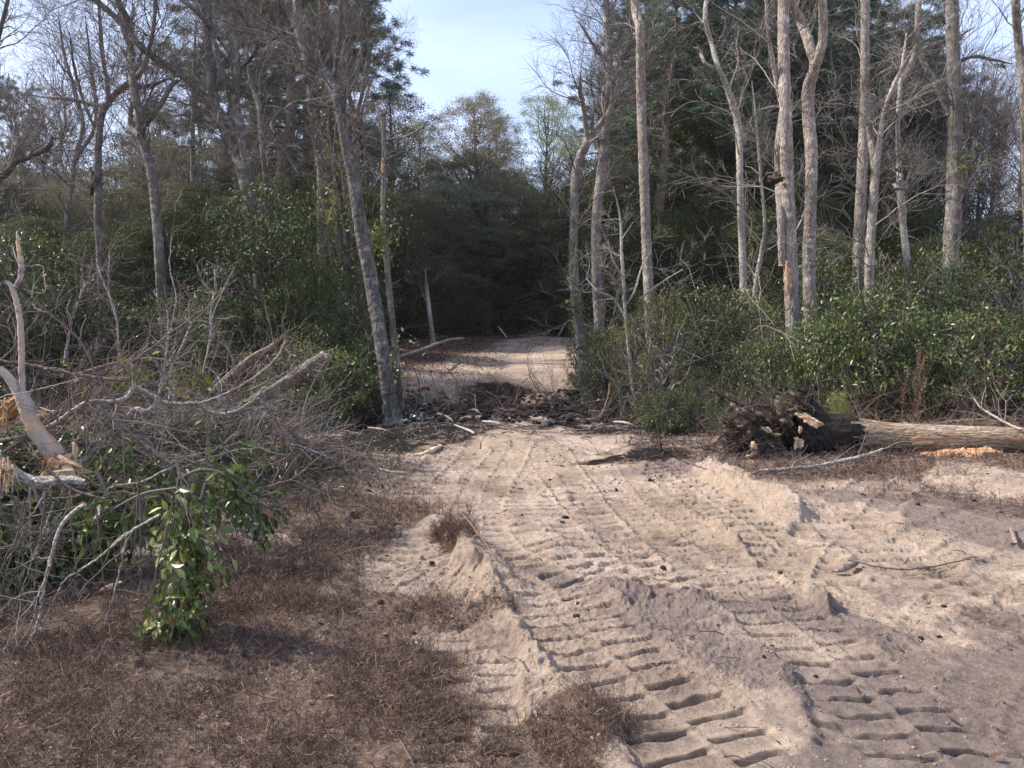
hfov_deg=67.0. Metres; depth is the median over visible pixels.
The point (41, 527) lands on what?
cut branch
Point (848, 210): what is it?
evergreen tree
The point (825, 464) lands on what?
fallen branch
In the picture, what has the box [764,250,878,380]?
evergreen bush
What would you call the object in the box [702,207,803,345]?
evergreen tree
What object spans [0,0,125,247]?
bare tree
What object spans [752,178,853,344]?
evergreen tree
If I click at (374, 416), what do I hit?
evergreen bush
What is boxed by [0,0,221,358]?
bare tree
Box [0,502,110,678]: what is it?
cut branch
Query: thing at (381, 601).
peat clods
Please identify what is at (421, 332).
evergreen bush
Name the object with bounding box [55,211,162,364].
cut branch
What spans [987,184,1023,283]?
evergreen tree
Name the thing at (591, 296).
evergreen tree
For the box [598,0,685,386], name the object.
bare tree
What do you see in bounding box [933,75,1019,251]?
bare tree
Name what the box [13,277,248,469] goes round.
cut branch
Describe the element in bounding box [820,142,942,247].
evergreen tree
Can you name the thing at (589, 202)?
evergreen tree
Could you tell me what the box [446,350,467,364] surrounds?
leafy weed
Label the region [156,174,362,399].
evergreen bush
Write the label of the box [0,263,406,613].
brush tangle
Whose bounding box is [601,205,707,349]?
evergreen tree
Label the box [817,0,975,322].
bare tree
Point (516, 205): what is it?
broadleaf tree
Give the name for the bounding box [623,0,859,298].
pine tree
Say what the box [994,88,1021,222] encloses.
bare tree
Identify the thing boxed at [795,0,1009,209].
pine tree
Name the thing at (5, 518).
leafy branch
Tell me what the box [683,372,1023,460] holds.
uprooted tree
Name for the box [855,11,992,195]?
pine tree
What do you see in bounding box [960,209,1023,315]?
broadleaf tree
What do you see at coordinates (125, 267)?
evergreen tree
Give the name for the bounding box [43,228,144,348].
evergreen tree
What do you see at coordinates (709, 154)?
evergreen tree
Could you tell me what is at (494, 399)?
brush litter
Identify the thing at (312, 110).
bare tree
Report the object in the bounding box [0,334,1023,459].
leaf litter
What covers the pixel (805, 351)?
evergreen bush
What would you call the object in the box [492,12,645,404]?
bare tree
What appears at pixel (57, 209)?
broadleaf tree
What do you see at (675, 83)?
pine tree
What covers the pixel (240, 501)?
leafy branch
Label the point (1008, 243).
broadleaf tree
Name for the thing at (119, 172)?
broadleaf tree
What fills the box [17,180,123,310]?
broadleaf tree
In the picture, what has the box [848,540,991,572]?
dead stick
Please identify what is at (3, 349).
evergreen bush
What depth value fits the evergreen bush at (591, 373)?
14.42 m
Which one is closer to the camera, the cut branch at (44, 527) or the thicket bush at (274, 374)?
the cut branch at (44, 527)
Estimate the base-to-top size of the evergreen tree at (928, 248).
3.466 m
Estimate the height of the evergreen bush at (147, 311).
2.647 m
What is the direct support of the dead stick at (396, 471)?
on the ground
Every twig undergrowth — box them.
[0,222,478,414]
[533,217,1023,419]
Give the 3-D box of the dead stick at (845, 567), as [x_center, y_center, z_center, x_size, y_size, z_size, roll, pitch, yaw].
[2.277,1.231,5.225,0.269,0.063,0.068,-3,6,-28]
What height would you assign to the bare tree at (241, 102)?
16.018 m
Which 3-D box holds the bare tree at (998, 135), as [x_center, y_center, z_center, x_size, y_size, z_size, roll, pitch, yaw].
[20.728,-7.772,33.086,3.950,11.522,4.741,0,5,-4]
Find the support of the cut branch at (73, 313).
on the brush tangle at (150, 439)
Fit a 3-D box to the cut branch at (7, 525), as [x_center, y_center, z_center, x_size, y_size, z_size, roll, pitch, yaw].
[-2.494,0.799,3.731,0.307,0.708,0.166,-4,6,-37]
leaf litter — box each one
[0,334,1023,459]
[0,478,636,767]
[20,458,1023,767]
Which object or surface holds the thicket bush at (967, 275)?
on the ground
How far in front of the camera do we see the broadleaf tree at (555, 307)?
30.54 m
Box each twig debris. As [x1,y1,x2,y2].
[1,437,1023,767]
[23,439,1023,767]
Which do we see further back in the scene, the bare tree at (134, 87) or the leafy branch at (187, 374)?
the bare tree at (134, 87)
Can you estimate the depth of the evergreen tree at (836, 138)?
26.29 m
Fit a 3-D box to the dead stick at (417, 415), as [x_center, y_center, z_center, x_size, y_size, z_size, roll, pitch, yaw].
[-1.515,0.483,13.408,0.312,0.348,0.820,2,5,20]
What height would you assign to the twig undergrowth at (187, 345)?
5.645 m
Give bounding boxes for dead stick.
[359,424,394,435]
[376,455,423,473]
[406,404,431,420]
[436,407,455,422]
[454,424,475,434]
[459,510,500,562]
[467,405,482,415]
[481,411,512,426]
[501,406,528,412]
[542,399,554,407]
[613,417,641,428]
[832,561,858,572]
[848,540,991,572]
[1009,527,1017,544]
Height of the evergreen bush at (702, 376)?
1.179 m
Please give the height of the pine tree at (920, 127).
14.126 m
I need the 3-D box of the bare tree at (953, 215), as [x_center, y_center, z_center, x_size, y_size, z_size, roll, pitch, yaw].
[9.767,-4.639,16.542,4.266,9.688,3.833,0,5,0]
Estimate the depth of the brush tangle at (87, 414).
6.91 m
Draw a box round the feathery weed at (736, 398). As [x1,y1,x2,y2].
[732,388,763,423]
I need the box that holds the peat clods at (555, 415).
[243,384,740,432]
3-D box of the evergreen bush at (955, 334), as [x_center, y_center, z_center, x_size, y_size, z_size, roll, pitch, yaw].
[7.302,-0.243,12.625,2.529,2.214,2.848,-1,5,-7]
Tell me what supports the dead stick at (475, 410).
on the ground
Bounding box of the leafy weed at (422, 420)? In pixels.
[394,404,426,424]
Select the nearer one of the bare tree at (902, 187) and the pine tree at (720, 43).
the bare tree at (902, 187)
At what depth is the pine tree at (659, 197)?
23.68 m
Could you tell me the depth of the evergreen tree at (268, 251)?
23.23 m
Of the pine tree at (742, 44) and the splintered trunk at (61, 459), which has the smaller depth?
the splintered trunk at (61, 459)
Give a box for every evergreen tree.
[0,180,74,319]
[0,213,83,348]
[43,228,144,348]
[84,218,199,351]
[105,206,227,345]
[144,176,250,343]
[223,155,376,283]
[231,196,316,333]
[267,217,365,348]
[291,181,432,337]
[296,207,406,339]
[329,223,457,339]
[513,167,631,329]
[552,125,698,331]
[559,237,669,342]
[579,106,735,331]
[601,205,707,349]
[614,235,734,346]
[626,121,774,291]
[668,187,758,342]
[698,118,868,281]
[699,229,781,342]
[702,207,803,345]
[752,123,929,247]
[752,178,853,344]
[775,227,891,343]
[816,193,900,311]
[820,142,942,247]
[824,224,932,339]
[866,201,967,305]
[867,168,1019,293]
[875,235,1004,343]
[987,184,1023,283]
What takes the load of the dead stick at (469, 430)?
on the ground
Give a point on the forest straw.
(416, 386)
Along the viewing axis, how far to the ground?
4.42 m
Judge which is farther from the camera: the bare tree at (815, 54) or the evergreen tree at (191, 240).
the evergreen tree at (191, 240)
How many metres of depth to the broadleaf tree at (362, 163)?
32.09 m
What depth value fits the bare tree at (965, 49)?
26.77 m
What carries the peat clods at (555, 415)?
on the ground
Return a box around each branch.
[0,216,135,362]
[0,226,158,391]
[0,290,160,443]
[0,332,181,481]
[0,395,225,558]
[0,476,29,597]
[0,484,69,595]
[0,490,44,571]
[0,497,33,643]
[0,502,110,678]
[0,508,37,597]
[0,513,168,652]
[1,471,60,589]
[2,260,243,497]
[4,502,69,615]
[6,480,51,589]
[8,480,106,592]
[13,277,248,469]
[13,489,72,616]
[22,475,175,578]
[23,486,74,607]
[28,497,99,605]
[33,361,204,494]
[40,468,191,565]
[51,469,161,578]
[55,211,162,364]
[59,401,286,522]
[60,345,224,420]
[79,508,127,608]
[89,191,212,395]
[94,401,322,559]
[96,277,240,399]
[103,478,159,574]
[109,501,185,653]
[133,458,235,652]
[133,494,161,602]
[134,482,237,642]
[135,280,320,445]
[151,508,174,610]
[175,445,290,551]
[176,382,398,477]
[184,251,240,372]
[196,399,404,584]
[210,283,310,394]
[211,319,345,418]
[228,381,354,542]
[752,420,922,479]
[901,398,1006,425]
[953,378,1023,429]
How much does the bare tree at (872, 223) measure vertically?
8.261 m
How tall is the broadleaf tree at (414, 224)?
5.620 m
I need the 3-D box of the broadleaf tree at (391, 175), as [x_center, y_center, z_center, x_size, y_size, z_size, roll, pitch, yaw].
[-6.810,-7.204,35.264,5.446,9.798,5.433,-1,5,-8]
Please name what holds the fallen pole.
on the ground
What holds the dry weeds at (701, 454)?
on the ground
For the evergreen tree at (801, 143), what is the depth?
26.21 m
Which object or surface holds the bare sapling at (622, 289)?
on the ground
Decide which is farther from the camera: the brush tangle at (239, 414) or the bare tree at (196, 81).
the bare tree at (196, 81)
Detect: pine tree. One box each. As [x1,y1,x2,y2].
[0,75,64,185]
[110,0,360,283]
[177,0,390,342]
[179,0,429,279]
[217,0,418,201]
[550,0,776,325]
[576,34,766,225]
[588,0,729,198]
[616,11,714,199]
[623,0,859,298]
[679,3,754,228]
[688,56,857,245]
[699,0,880,195]
[705,0,945,196]
[764,84,889,189]
[793,15,965,197]
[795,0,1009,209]
[843,66,964,174]
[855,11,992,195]
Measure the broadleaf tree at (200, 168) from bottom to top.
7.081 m
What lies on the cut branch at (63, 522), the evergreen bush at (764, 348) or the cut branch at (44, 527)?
the cut branch at (44, 527)
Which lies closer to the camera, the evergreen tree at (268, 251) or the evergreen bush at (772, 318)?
the evergreen bush at (772, 318)
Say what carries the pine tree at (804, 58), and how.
on the ground
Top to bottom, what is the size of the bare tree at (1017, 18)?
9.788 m
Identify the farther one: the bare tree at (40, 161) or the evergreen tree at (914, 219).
the bare tree at (40, 161)
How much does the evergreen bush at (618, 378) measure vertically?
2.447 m
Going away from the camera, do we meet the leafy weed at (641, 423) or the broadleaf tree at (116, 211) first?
the leafy weed at (641, 423)
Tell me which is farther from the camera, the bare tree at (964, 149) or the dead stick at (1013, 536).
the bare tree at (964, 149)
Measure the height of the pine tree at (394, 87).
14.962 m
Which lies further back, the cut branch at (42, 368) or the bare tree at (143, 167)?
the bare tree at (143, 167)
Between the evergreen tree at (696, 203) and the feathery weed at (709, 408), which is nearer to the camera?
the feathery weed at (709, 408)
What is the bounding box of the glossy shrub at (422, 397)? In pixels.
[401,385,458,411]
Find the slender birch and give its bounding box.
[398,243,459,345]
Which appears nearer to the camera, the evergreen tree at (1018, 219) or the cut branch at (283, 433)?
the cut branch at (283, 433)
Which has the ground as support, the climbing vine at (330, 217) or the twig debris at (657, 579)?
the twig debris at (657, 579)
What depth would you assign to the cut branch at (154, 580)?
3.71 m
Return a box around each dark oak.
[401,149,529,334]
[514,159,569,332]
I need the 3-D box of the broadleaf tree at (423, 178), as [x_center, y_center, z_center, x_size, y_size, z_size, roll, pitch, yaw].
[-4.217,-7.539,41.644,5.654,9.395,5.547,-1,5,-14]
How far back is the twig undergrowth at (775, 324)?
14.08 m
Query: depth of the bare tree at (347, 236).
14.61 m
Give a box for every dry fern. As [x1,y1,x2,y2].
[895,347,938,423]
[977,368,1003,422]
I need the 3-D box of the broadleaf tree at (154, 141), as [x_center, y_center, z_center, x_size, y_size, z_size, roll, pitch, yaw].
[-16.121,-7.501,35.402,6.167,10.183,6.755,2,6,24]
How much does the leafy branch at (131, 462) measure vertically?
1.154 m
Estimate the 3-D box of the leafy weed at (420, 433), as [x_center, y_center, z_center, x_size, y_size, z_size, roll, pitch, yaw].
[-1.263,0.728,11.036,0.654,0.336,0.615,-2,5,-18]
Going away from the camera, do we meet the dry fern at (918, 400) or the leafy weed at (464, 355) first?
the dry fern at (918, 400)
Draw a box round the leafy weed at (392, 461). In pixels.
[384,453,399,468]
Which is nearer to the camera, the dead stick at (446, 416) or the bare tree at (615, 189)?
the dead stick at (446, 416)
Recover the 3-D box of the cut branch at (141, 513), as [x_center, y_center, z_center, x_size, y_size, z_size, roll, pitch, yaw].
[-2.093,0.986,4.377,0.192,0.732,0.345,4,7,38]
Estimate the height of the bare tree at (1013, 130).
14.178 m
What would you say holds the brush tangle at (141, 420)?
on the ground
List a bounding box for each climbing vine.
[290,75,366,315]
[316,307,388,421]
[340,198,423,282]
[358,327,424,398]
[555,244,595,333]
[721,172,783,300]
[941,133,1008,210]
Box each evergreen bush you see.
[0,215,106,405]
[0,250,67,411]
[0,266,156,401]
[103,288,243,398]
[155,294,286,403]
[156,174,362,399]
[243,261,362,402]
[266,345,400,431]
[296,288,396,414]
[347,335,412,423]
[395,312,439,336]
[492,296,540,332]
[558,319,608,389]
[568,324,649,419]
[587,305,676,422]
[616,282,709,428]
[632,387,703,434]
[646,278,771,411]
[659,365,739,425]
[695,284,785,400]
[701,300,831,397]
[705,335,804,420]
[763,313,873,414]
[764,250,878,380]
[782,281,932,421]
[852,251,993,400]
[859,336,999,423]
[867,301,1023,420]
[944,325,1023,422]
[993,300,1023,417]
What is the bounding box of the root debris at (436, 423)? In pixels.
[284,390,730,449]
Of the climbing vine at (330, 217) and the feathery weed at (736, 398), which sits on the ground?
the feathery weed at (736, 398)
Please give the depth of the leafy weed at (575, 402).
13.69 m
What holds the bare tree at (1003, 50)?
on the ground
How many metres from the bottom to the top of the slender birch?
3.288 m
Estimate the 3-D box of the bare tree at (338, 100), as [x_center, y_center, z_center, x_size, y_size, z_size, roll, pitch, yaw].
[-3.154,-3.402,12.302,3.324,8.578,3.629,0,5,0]
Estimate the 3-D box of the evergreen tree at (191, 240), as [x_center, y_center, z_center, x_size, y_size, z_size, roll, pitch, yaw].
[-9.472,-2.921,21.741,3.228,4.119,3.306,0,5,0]
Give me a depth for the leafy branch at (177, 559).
3.92 m
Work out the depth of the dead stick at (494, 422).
11.44 m
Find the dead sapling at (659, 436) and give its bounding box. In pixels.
[644,407,669,450]
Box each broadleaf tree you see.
[0,157,75,240]
[1,188,111,300]
[5,168,109,232]
[11,161,174,291]
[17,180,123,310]
[49,183,161,328]
[56,129,188,293]
[87,107,216,212]
[108,140,256,291]
[157,144,304,293]
[169,196,274,334]
[202,124,302,314]
[234,106,325,278]
[290,136,398,278]
[320,80,469,278]
[350,115,420,277]
[365,189,490,329]
[374,181,530,331]
[383,254,496,334]
[386,116,466,240]
[388,154,454,313]
[413,148,530,322]
[416,88,539,292]
[425,172,568,333]
[471,110,528,276]
[482,182,587,330]
[493,89,593,330]
[499,169,539,322]
[505,187,616,331]
[518,264,619,335]
[526,128,597,279]
[678,118,794,225]
[882,137,982,236]
[937,219,1023,338]
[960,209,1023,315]
[966,223,1023,332]
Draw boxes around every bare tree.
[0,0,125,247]
[0,0,183,245]
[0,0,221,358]
[0,48,71,200]
[0,50,93,222]
[2,19,119,230]
[36,0,341,337]
[46,0,204,238]
[58,0,258,377]
[109,0,250,263]
[137,2,225,182]
[184,2,386,310]
[191,0,412,425]
[208,0,349,331]
[213,48,300,182]
[282,0,422,311]
[285,0,403,379]
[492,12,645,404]
[524,0,706,362]
[551,0,635,241]
[579,10,684,277]
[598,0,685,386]
[642,0,796,383]
[664,0,845,391]
[739,0,882,389]
[796,0,998,398]
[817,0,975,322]
[841,2,973,371]
[868,0,1023,314]
[883,0,1014,222]
[892,1,1016,208]
[914,93,994,241]
[919,43,1022,253]
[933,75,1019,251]
[960,68,1021,284]
[961,41,1018,258]
[963,28,1019,262]
[970,0,1023,251]
[972,51,1022,245]
[975,81,1021,226]
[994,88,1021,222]
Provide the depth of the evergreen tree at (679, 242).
23.29 m
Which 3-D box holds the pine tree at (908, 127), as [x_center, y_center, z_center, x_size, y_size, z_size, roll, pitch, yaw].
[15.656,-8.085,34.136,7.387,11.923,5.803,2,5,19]
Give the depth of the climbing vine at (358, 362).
13.22 m
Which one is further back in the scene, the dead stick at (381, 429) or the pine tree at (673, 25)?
the pine tree at (673, 25)
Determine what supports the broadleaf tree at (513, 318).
on the ground
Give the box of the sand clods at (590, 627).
[0,455,1023,767]
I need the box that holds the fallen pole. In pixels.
[399,337,463,357]
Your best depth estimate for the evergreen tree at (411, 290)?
25.53 m
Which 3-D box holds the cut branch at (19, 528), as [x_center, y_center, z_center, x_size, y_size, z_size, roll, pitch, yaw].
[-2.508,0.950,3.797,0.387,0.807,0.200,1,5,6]
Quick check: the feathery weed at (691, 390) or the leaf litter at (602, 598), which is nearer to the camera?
the leaf litter at (602, 598)
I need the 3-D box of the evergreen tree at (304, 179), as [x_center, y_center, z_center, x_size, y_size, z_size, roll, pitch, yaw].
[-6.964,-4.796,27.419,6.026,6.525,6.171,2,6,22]
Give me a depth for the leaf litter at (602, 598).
4.03 m
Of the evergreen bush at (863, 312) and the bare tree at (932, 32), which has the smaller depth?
the evergreen bush at (863, 312)
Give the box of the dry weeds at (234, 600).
[0,509,657,767]
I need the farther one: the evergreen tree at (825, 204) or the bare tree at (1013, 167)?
the bare tree at (1013, 167)
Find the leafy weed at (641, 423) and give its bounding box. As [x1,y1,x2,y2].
[630,411,654,429]
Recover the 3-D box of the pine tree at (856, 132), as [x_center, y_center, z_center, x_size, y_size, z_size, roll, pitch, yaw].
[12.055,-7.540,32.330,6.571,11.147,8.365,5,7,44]
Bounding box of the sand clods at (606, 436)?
[304,415,1021,482]
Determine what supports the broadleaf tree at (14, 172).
on the ground
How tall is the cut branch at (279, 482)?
1.683 m
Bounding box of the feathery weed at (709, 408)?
[703,393,747,433]
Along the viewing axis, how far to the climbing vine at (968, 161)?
16.37 m
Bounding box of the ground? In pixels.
[0,328,1023,767]
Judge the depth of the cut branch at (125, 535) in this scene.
3.84 m
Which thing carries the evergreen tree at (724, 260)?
on the ground
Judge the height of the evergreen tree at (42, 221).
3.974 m
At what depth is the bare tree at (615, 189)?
27.34 m
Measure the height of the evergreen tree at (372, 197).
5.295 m
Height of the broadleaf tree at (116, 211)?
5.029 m
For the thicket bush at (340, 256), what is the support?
on the ground
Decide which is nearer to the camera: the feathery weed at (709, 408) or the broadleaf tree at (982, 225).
the feathery weed at (709, 408)
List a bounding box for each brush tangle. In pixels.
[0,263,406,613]
[0,268,452,556]
[0,276,411,553]
[120,336,380,491]
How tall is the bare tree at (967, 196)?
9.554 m
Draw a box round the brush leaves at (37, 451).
[5,407,266,520]
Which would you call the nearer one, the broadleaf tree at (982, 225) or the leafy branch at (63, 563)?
the leafy branch at (63, 563)
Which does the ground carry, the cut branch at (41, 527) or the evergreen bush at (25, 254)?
the evergreen bush at (25, 254)
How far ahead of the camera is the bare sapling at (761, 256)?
17.57 m
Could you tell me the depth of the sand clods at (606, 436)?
9.91 m
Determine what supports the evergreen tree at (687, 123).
on the ground
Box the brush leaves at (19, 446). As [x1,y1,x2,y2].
[0,409,386,613]
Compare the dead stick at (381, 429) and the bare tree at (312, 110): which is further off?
the bare tree at (312, 110)
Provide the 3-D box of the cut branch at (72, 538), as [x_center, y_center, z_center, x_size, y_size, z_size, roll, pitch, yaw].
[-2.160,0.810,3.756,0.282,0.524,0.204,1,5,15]
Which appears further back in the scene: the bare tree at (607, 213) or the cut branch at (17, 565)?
the bare tree at (607, 213)
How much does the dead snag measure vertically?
5.662 m
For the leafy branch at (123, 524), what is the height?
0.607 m
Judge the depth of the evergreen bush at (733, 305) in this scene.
14.12 m
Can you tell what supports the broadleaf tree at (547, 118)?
on the ground
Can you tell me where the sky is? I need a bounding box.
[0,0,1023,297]
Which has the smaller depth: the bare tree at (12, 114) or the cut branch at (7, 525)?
the cut branch at (7, 525)
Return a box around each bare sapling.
[557,160,730,415]
[699,24,850,339]
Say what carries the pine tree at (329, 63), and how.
on the ground
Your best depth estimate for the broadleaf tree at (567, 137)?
38.65 m
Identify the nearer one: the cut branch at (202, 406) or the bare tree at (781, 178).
the cut branch at (202, 406)
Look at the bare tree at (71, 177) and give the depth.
23.18 m
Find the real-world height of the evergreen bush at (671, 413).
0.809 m
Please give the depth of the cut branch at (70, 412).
5.41 m
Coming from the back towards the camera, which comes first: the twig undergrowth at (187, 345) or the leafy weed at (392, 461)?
the twig undergrowth at (187, 345)
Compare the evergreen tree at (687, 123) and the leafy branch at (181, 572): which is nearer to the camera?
the leafy branch at (181, 572)
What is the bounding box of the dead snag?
[371,115,447,411]
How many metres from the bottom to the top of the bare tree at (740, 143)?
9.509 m
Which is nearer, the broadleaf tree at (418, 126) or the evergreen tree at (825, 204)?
the evergreen tree at (825, 204)
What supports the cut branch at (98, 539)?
on the ground
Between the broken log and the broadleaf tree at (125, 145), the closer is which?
the broken log
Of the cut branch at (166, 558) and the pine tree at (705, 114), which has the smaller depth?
the cut branch at (166, 558)
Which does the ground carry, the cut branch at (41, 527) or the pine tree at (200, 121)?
the pine tree at (200, 121)
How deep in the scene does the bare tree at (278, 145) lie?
21.38 m
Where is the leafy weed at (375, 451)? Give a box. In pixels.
[351,440,401,462]
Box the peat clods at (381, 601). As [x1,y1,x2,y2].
[373,437,1013,692]
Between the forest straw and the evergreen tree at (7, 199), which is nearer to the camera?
the forest straw
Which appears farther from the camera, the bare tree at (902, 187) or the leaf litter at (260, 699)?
the bare tree at (902, 187)
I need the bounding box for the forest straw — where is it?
[0,372,1023,453]
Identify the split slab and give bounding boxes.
[920,446,1002,457]
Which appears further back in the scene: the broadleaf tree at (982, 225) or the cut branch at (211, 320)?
the broadleaf tree at (982, 225)
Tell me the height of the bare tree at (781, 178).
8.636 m
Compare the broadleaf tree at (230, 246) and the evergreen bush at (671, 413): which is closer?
the evergreen bush at (671, 413)
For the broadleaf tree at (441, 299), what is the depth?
28.45 m
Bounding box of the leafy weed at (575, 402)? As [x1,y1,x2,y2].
[566,389,599,412]
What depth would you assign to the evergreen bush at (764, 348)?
12.56 m
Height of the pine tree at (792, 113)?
10.846 m
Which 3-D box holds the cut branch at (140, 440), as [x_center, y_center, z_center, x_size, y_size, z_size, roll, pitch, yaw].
[-1.976,0.723,5.121,1.310,1.238,0.974,-3,6,-33]
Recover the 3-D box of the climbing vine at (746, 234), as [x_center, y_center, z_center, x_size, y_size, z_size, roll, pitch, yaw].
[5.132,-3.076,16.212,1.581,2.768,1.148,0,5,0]
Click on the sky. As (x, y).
(467, 47)
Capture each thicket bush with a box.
[219,332,357,421]
[297,144,386,364]
[824,231,945,375]
[886,235,1023,395]
[941,215,1023,400]
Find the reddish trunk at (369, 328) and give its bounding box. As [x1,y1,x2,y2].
[366,297,378,405]
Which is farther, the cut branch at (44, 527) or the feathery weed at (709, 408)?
the feathery weed at (709, 408)
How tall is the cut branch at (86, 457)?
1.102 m
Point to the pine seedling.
(840, 405)
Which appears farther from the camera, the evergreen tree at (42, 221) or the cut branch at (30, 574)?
the evergreen tree at (42, 221)
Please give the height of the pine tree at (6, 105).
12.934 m
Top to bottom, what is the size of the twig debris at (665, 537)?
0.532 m
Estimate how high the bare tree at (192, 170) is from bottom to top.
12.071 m
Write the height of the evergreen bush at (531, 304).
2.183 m
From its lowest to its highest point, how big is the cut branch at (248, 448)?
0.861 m
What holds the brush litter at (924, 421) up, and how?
on the ground
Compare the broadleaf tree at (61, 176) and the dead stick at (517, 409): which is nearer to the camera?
the dead stick at (517, 409)
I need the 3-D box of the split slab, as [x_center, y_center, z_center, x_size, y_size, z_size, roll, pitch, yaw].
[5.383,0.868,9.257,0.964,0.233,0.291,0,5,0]
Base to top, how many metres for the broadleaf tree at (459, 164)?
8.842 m
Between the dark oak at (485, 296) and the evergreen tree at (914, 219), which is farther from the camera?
the dark oak at (485, 296)
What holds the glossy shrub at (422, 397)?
on the ground
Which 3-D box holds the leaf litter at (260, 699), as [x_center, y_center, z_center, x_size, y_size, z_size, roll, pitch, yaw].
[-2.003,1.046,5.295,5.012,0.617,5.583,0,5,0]
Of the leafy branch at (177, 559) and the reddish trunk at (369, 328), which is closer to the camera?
the leafy branch at (177, 559)
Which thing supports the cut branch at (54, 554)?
attached to the cut branch at (63, 522)
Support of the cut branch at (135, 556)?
on the brush tangle at (141, 420)
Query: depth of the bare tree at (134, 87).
16.95 m
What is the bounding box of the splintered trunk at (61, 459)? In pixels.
[0,366,94,498]
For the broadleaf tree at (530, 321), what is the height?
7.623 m
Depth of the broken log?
5.04 m
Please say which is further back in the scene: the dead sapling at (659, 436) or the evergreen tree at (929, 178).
the evergreen tree at (929, 178)
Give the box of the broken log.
[0,452,86,495]
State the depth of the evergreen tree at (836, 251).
21.01 m
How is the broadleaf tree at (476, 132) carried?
on the ground
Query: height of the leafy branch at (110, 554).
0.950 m
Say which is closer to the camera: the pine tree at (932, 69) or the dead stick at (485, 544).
the dead stick at (485, 544)
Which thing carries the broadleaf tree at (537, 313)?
on the ground
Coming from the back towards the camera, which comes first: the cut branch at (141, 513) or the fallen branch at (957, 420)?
the fallen branch at (957, 420)
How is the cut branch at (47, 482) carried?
on the ground
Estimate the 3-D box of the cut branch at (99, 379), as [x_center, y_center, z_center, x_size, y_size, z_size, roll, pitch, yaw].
[-2.627,0.062,5.328,1.520,1.849,0.933,0,5,0]
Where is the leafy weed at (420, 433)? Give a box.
[400,425,444,439]
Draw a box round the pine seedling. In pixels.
[825,389,856,413]
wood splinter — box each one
[97,581,122,592]
[414,444,441,455]
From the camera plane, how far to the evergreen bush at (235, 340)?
13.75 m
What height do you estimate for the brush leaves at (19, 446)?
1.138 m
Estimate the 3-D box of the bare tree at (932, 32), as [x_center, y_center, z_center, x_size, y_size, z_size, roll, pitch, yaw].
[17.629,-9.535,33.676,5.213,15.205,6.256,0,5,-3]
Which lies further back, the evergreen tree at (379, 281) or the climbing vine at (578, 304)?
the evergreen tree at (379, 281)
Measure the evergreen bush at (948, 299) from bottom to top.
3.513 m
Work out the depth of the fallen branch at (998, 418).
10.25 m
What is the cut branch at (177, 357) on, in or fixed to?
on the brush tangle at (87, 414)
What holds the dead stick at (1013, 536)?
on the ground
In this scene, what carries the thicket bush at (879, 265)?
on the ground
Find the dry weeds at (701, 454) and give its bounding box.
[214,423,1023,543]
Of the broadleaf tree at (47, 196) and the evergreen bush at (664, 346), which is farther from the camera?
the broadleaf tree at (47, 196)
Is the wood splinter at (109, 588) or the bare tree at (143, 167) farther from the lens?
the bare tree at (143, 167)
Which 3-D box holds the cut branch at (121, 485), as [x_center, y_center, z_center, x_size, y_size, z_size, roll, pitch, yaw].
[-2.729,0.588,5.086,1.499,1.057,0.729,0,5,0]
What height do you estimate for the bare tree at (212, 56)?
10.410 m
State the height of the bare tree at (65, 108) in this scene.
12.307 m
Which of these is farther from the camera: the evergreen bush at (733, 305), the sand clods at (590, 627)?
the evergreen bush at (733, 305)
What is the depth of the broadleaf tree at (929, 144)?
30.59 m
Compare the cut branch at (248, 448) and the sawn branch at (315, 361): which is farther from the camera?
the sawn branch at (315, 361)
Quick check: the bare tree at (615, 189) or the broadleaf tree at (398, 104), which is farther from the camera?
the broadleaf tree at (398, 104)
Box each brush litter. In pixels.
[321,336,674,429]
[621,324,1023,439]
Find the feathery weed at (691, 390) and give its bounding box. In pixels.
[673,379,706,430]
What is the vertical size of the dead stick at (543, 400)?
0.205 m
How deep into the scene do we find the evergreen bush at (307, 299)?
14.22 m
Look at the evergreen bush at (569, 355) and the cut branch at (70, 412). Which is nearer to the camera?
the cut branch at (70, 412)
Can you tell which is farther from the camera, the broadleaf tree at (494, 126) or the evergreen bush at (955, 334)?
the broadleaf tree at (494, 126)
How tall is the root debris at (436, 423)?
0.568 m
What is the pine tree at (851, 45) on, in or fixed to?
on the ground
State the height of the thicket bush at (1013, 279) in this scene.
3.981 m
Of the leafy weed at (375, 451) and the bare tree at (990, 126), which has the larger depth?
the bare tree at (990, 126)
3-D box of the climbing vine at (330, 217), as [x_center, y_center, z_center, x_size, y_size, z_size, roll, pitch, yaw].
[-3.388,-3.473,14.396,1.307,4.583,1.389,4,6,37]
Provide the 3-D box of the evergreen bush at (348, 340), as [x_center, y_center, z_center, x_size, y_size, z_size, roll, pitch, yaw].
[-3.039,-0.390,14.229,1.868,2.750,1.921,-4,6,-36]
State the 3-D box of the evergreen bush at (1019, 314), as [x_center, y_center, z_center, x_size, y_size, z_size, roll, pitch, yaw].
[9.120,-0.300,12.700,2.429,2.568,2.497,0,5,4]
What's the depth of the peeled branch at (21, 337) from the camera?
5.27 m

